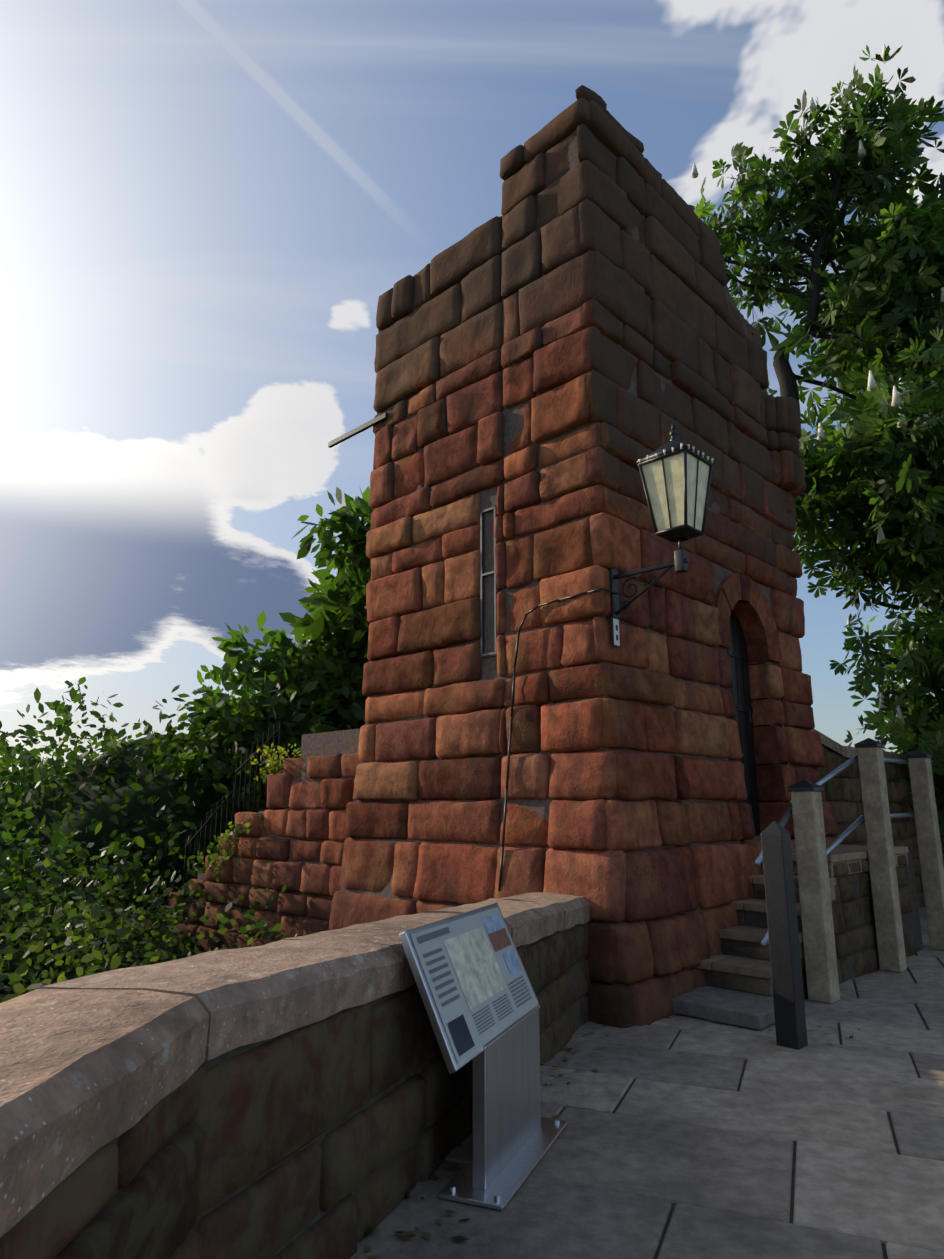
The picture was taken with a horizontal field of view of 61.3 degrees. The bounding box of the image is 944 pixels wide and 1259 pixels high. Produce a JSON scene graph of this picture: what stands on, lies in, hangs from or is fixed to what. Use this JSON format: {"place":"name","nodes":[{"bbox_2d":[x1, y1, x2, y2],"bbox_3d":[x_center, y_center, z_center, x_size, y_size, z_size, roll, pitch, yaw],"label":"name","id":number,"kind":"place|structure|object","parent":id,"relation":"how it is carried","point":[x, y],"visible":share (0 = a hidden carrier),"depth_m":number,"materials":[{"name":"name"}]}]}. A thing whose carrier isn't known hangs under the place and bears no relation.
{"place":"outdoors","nodes":[
{"label":"outdoors","id":0,"kind":"place"},
{"bbox_2d":[191,743,300,881],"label":"wall plant leaves","id":1,"kind":"object","parent":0,"point":[270,766],"visible":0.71,"depth_m":8.58,"materials":[{"name":"green plant"}]},
{"bbox_2d":[350,907,943,1258],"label":"walkway paving","id":2,"kind":"structure","parent":0,"point":[695,1138],"depth_m":3.06,"materials":[{"name":"stone"}]},
{"bbox_2d":[399,903,539,1073],"bbox_3d":[0.019,1.324,3.057,0.218,0.426,0.900,-5,-13,22],"label":"sign frame","id":3,"kind":"object","parent":2,"relation":"on","point":[453,1065],"visible":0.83,"depth_m":2.68,"materials":[{"name":"silver metal"}]},
{"bbox_2d":[411,907,537,1062],"bbox_3d":[0.034,1.316,3.053,0.179,0.384,0.855,-5,-13,22],"label":"information panel","id":4,"kind":"object","parent":3,"relation":"in","point":[453,1010],"depth_m":2.86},
{"bbox_2d":[417,927,449,943],"bbox_3d":[-0.137,1.104,2.882,0.010,0.021,0.270,-5,-13,22],"label":"sign title","id":5,"kind":"object","parent":4,"relation":"attached to","point":[432,935],"visible":1,"depth_m":2.87,"materials":[{"name":"grey"}]},
{"bbox_2d":[423,948,459,1006],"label":"text block","id":6,"kind":"structure","parent":4,"relation":"on","point":[445,993],"depth_m":2.78,"materials":[{"name":"grey paint"}]},
{"bbox_2d":[444,927,506,1009],"bbox_3d":[0.018,1.285,3.051,0.105,0.225,0.387,-5,-13,22],"label":"map","id":7,"kind":"object","parent":4,"relation":"on","point":[476,967],"visible":1,"depth_m":3.04,"materials":[{"name":"paper"}]},
{"bbox_2d":[472,1005,495,1034],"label":"text block","id":8,"kind":"structure","parent":4,"relation":"on","point":[483,1019],"depth_m":2.88,"materials":[{"name":"grey paint"}]},
{"bbox_2d":[482,913,504,933],"bbox_3d":[0.092,1.247,3.382,0.027,0.058,0.198,-5,-13,22],"label":"picture","id":9,"kind":"object","parent":4,"relation":"on","point":[493,923],"depth_m":3.38},
{"bbox_2d":[488,928,511,951],"bbox_3d":[0.119,1.306,3.358,0.031,0.067,0.198,-5,-13,22],"label":"sign picture","id":10,"kind":"object","parent":4,"relation":"on","point":[500,939],"depth_m":3.35},
{"bbox_2d":[492,994,512,1020],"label":"text block","id":11,"kind":"structure","parent":4,"relation":"on","point":[502,1006],"depth_m":3.06,"materials":[{"name":"grey paint"}]},
{"bbox_2d":[503,949,521,975],"bbox_3d":[0.171,1.398,3.351,0.039,0.083,0.135,-5,-13,22],"label":"sign picture","id":12,"kind":"object","parent":4,"relation":"on","point":[512,961],"visible":1,"depth_m":3.35},
{"bbox_2d":[508,975,531,1007],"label":"text block","id":13,"kind":"structure","parent":4,"relation":"on","point":[515,998],"depth_m":3.27,"materials":[{"name":"grey paint"}]},
{"bbox_2d":[439,1006,567,1209],"bbox_3d":[0.141,1.745,3.023,0.230,0.459,0.780,-5,-13,22],"label":"lectern stand","id":14,"kind":"object","parent":2,"relation":"on","point":[515,1135],"visible":0.88,"depth_m":2.88,"materials":[{"name":"silver metal"}]},
{"bbox_2d":[450,1119,559,1199],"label":"anchor bolts","id":15,"kind":"object","parent":14,"relation":"in","point":[496,1195],"visible":0.71,"depth_m":2.68,"materials":[{"name":"silver metal"}]},
{"bbox_2d":[340,124,829,985],"bbox_3d":[1.192,-0.405,7.894,3.945,7.370,3.095,12,-18,-44],"label":"mortar","id":16,"kind":"object","parent":2,"relation":"on","point":[512,422],"visible":0.08,"depth_m":6.46,"materials":[{"name":"brown concrete"}]},
{"bbox_2d":[480,505,498,657],"bbox_3d":[0.182,-0.386,6.501,0.140,1.254,0.194,12,-18,-44],"label":"window surround","id":17,"kind":"object","parent":16,"relation":"attached to","point":[497,589],"visible":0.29,"depth_m":6.37,"materials":[{"name":"brown stone"}]},
{"bbox_2d":[480,506,496,656],"bbox_3d":[0.147,-0.393,6.466,0.050,1.230,0.170,12,-18,-44],"label":"window frame","id":18,"kind":"object","parent":17,"relation":"in","point":[482,573],"visible":0.56,"depth_m":6.47,"materials":[{"name":"grey metal"}]},
{"bbox_2d":[498,588,617,890],"bbox_3d":[0.609,0.788,5.640,0.930,2.069,0.178,-9,-15,35],"label":"lantern cable","id":19,"kind":"object","parent":16,"relation":"on","point":[511,716],"visible":0.98,"depth_m":5.82,"materials":[{"name":"black rubber"}]},
{"bbox_2d":[329,85,838,1027],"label":"stone tower","id":20,"kind":"structure","parent":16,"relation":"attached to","point":[595,261],"depth_m":6.46,"materials":[{"name":"brown stone"}]},
{"bbox_2d":[328,412,387,447],"bbox_3d":[-1.167,-2.015,8.086,0.035,0.055,0.950,12,-18,-44],"label":"spout","id":21,"kind":"object","parent":20,"relation":"attached to","point":[360,429],"visible":0.92,"depth_m":8.04,"materials":[{"name":"grey metal"}]},
{"bbox_2d":[611,617,619,647],"bbox_3d":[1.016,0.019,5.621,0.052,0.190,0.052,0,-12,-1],"label":"bracket mounting plate","id":22,"kind":"object","parent":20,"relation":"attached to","point":[615,623],"visible":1,"depth_m":5.61,"materials":[{"name":"grey metal"}]},
{"bbox_2d":[609,418,714,618],"bbox_3d":[1.274,-0.792,5.542,0.390,1.350,0.745,12,-18,-44],"label":"wall lantern","id":23,"kind":"object","parent":20,"relation":"attached to","point":[680,534],"visible":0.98,"depth_m":5.41,"materials":[{"name":"black metal"}]},
{"bbox_2d":[637,443,713,463],"bbox_3d":[1.401,-1.154,5.494,0.405,0.041,0.405,12,-18,-44],"label":"lantern cresting","id":24,"kind":"object","parent":23,"relation":"attached to","point":[681,446],"visible":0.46,"depth_m":5.34,"materials":[{"name":"black metal"}]},
{"bbox_2d":[642,452,709,530],"bbox_3d":[1.401,-0.892,5.437,0.338,0.490,0.338,12,-18,-44],"label":"lantern glass","id":25,"kind":"object","parent":23,"relation":"in","point":[673,470],"visible":0.8,"depth_m":5.34,"materials":[{"name":"beige glass"}]},
{"bbox_2d":[713,566,791,841],"bbox_3d":[2.456,0.714,7.119,1.240,2.469,0.309,12,-18,-44],"label":"door archway","id":26,"kind":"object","parent":16,"relation":"attached to","point":[745,598],"depth_m":7.35,"materials":[{"name":"brown stone"}]},
{"bbox_2d":[727,610,760,834],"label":"tower door","id":27,"kind":"structure","parent":26,"relation":"in","point":[740,681],"depth_m":7.35,"materials":[{"name":"black wood"}]},
{"bbox_2d":[727,651,757,792],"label":"door hinges","id":28,"kind":"object","parent":27,"relation":"attached to","point":[749,717],"visible":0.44,"depth_m":7.35,"materials":[{"name":"black metal"}]},
{"bbox_2d":[363,1013,860,1258],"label":"walkway litter leaves","id":29,"kind":"object","parent":2,"relation":"on","point":[404,1234],"visible":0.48,"depth_m":2.67,"materials":[{"name":"brown plant"}]},
{"bbox_2d":[761,821,807,1049],"bbox_3d":[1.759,1.698,4.506,0.125,1.200,0.125,12,-18,-44],"label":"bollard","id":30,"kind":"object","parent":2,"relation":"on","point":[787,986],"visible":1,"depth_m":4.45,"materials":[{"name":"black metal"}]},
{"bbox_2d":[672,844,922,1029],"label":"steps","id":31,"kind":"structure","parent":2,"relation":"on","point":[743,1009],"depth_m":5.48,"materials":[{"name":"grey stone"}]},
{"bbox_2d":[791,747,943,1003],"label":"stone posts","id":32,"kind":"object","parent":2,"relation":"on","point":[816,914],"visible":0.9,"depth_m":6.43,"materials":[{"name":"grey stone"}]},
{"bbox_2d":[753,755,913,947],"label":"handrail tubes","id":33,"kind":"object","parent":32,"relation":"attached to","point":[830,848],"visible":0.42,"depth_m":6.29},
{"bbox_2d":[788,738,931,790],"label":"post caps","id":34,"kind":"object","parent":32,"relation":"on","point":[804,785],"visible":0.96,"depth_m":6.67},
{"bbox_2d":[722,244,776,397],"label":"tower weed leaves","id":35,"kind":"object","parent":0,"point":[736,300],"visible":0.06,"depth_m":8.43,"materials":[{"name":"green plant"}]},
{"bbox_2d":[689,44,943,831],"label":"tree","id":36,"kind":"object","parent":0,"point":[866,442],"depth_m":11.63,"materials":[{"name":"green plant"}]},
{"label":"ground","id":37,"kind":"structure","parent":0,"visible":0},
{"bbox_2d":[0,721,64,788],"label":"leaves","id":38,"kind":"object","parent":37,"relation":"on","point":[7,748],"visible":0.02,"depth_m":25.60,"materials":[{"name":"green plant"}]},
{"bbox_2d":[3,776,33,805],"bbox_3d":[-15.132,6.535,22.945,6.763,5.710,7.025,-11,-16,40],"label":"tree foliage","id":39,"kind":"object","parent":38,"relation":"on","point":[25,794],"depth_m":22.12,"materials":[{"name":"green plant"}]},
{"bbox_2d":[0,745,83,811],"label":"leaves","id":40,"kind":"object","parent":37,"relation":"on","point":[54,777],"depth_m":15.22,"materials":[{"name":"green plant"}]},
{"bbox_2d":[18,750,94,777],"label":"leaves","id":41,"kind":"object","parent":37,"relation":"on","point":[24,752],"depth_m":49.18,"materials":[{"name":"green plant"}]},
{"bbox_2d":[0,820,164,971],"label":"bush","id":42,"kind":"object","parent":37,"relation":"on","point":[17,877],"depth_m":9.23,"materials":[{"name":"green plant"}]},
{"bbox_2d":[18,934,73,967],"bbox_3d":[-5.475,4.897,9.328,2.898,2.717,2.999,0,-12,-1],"label":"tree foliage","id":43,"kind":"object","parent":42,"relation":"attached to","point":[35,951],"depth_m":9.30,"materials":[{"name":"green plant"}]},
{"bbox_2d":[0,942,195,1002],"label":"shrub foliage","id":44,"kind":"object","parent":37,"relation":"on","point":[66,975],"depth_m":7.21,"materials":[{"name":"green plant"}]},
{"bbox_2d":[0,849,299,1002],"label":"shrub leaves","id":45,"kind":"object","parent":44,"relation":"on","point":[85,943],"visible":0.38,"depth_m":6.36,"materials":[{"name":"green plant"}]},
{"bbox_2d":[0,768,219,992],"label":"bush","id":46,"kind":"object","parent":37,"relation":"on","point":[114,847],"visible":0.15,"depth_m":8.60,"materials":[{"name":"green plant"}]},
{"bbox_2d":[0,922,65,993],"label":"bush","id":47,"kind":"object","parent":46,"relation":"attached to","point":[6,982],"depth_m":8.18,"materials":[{"name":"green plant"}]},
{"bbox_2d":[0,665,300,965],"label":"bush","id":48,"kind":"object","parent":37,"relation":"on","point":[152,751],"depth_m":12.01,"materials":[{"name":"green plant"}]},
{"bbox_2d":[0,734,234,944],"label":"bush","id":49,"kind":"object","parent":48,"relation":"attached to","point":[136,808],"visible":0.15,"depth_m":11.65,"materials":[{"name":"green plant"}]},
{"bbox_2d":[121,729,360,952],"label":"spur wall","id":50,"kind":"structure","parent":37,"relation":"on","point":[342,742],"depth_m":7.94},
{"bbox_2d":[183,723,280,885],"bbox_3d":[-2.843,2.361,9.278,0.074,2.396,2.117,11,-17,-42],"label":"railing","id":51,"kind":"object","parent":50,"relation":"on","point":[233,792],"visible":0.62,"depth_m":9.22,"materials":[{"name":"black metal"}]},
{"bbox_2d":[161,610,367,830],"bbox_3d":[-2.680,4.674,12.613,5.433,9.968,5.140,0,-12,-1],"label":"spur tree","id":52,"kind":"object","parent":37,"relation":"on","point":[263,680],"visible":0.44,"depth_m":12.40,"materials":[{"name":"green plant"}]},
{"bbox_2d":[209,685,362,821],"bbox_3d":[-2.644,2.652,13.143,3.435,3.606,3.467,7,-14,-30],"label":"bush","id":53,"kind":"object","parent":52,"relation":"on","point":[336,723],"depth_m":12.28,"materials":[{"name":"green plant"}]},
{"bbox_2d":[277,486,373,724],"bbox_3d":[-0.762,3.275,13.330,5.505,12.980,4.738,0,-12,-1],"label":"tree","id":54,"kind":"object","parent":37,"relation":"on","point":[336,606],"visible":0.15,"depth_m":12.94,"materials":[{"name":"green plant"}]},
{"bbox_2d":[555,955,943,1258],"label":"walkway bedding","id":55,"kind":"object","parent":37,"relation":"on","point":[884,1250],"depth_m":3.12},
{"bbox_2d":[79,921,588,1258],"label":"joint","id":56,"kind":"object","parent":55,"relation":"on","point":[576,1005],"depth_m":2.47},
{"bbox_2d":[0,923,591,1258],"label":"parapet wall","id":57,"kind":"structure","parent":56,"relation":"attached to","point":[252,1113],"depth_m":2.12,"materials":[{"name":"brown stone"}]},
{"bbox_2d":[0,892,592,1237],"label":"parapet coping","id":58,"kind":"object","parent":56,"relation":"on","point":[90,1065],"visible":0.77,"depth_m":1.80,"materials":[{"name":"stone"}]},
{"bbox_2d":[801,855,916,999],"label":"stone wall","id":59,"kind":"structure","parent":55,"relation":"on","point":[847,915],"depth_m":6.27,"materials":[{"name":"brown stone"}]},
{"bbox_2d":[755,725,943,907],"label":"joint","id":60,"kind":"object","parent":37,"relation":"on","point":[855,803],"depth_m":9.12,"materials":[{"name":"grey concrete"}]},
{"bbox_2d":[810,729,907,764],"bbox_3d":[6.120,1.745,11.372,0.564,0.448,8.988,-12,-17,43],"label":"wall coping","id":61,"kind":"object","parent":60,"relation":"on","point":[830,744],"depth_m":9.14,"materials":[{"name":"stone"}]},
{"bbox_2d":[784,744,943,907],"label":"masonry wall","id":62,"kind":"structure","parent":60,"relation":"attached to","point":[835,789],"depth_m":9.29,"materials":[{"name":"stone"}]}
]}

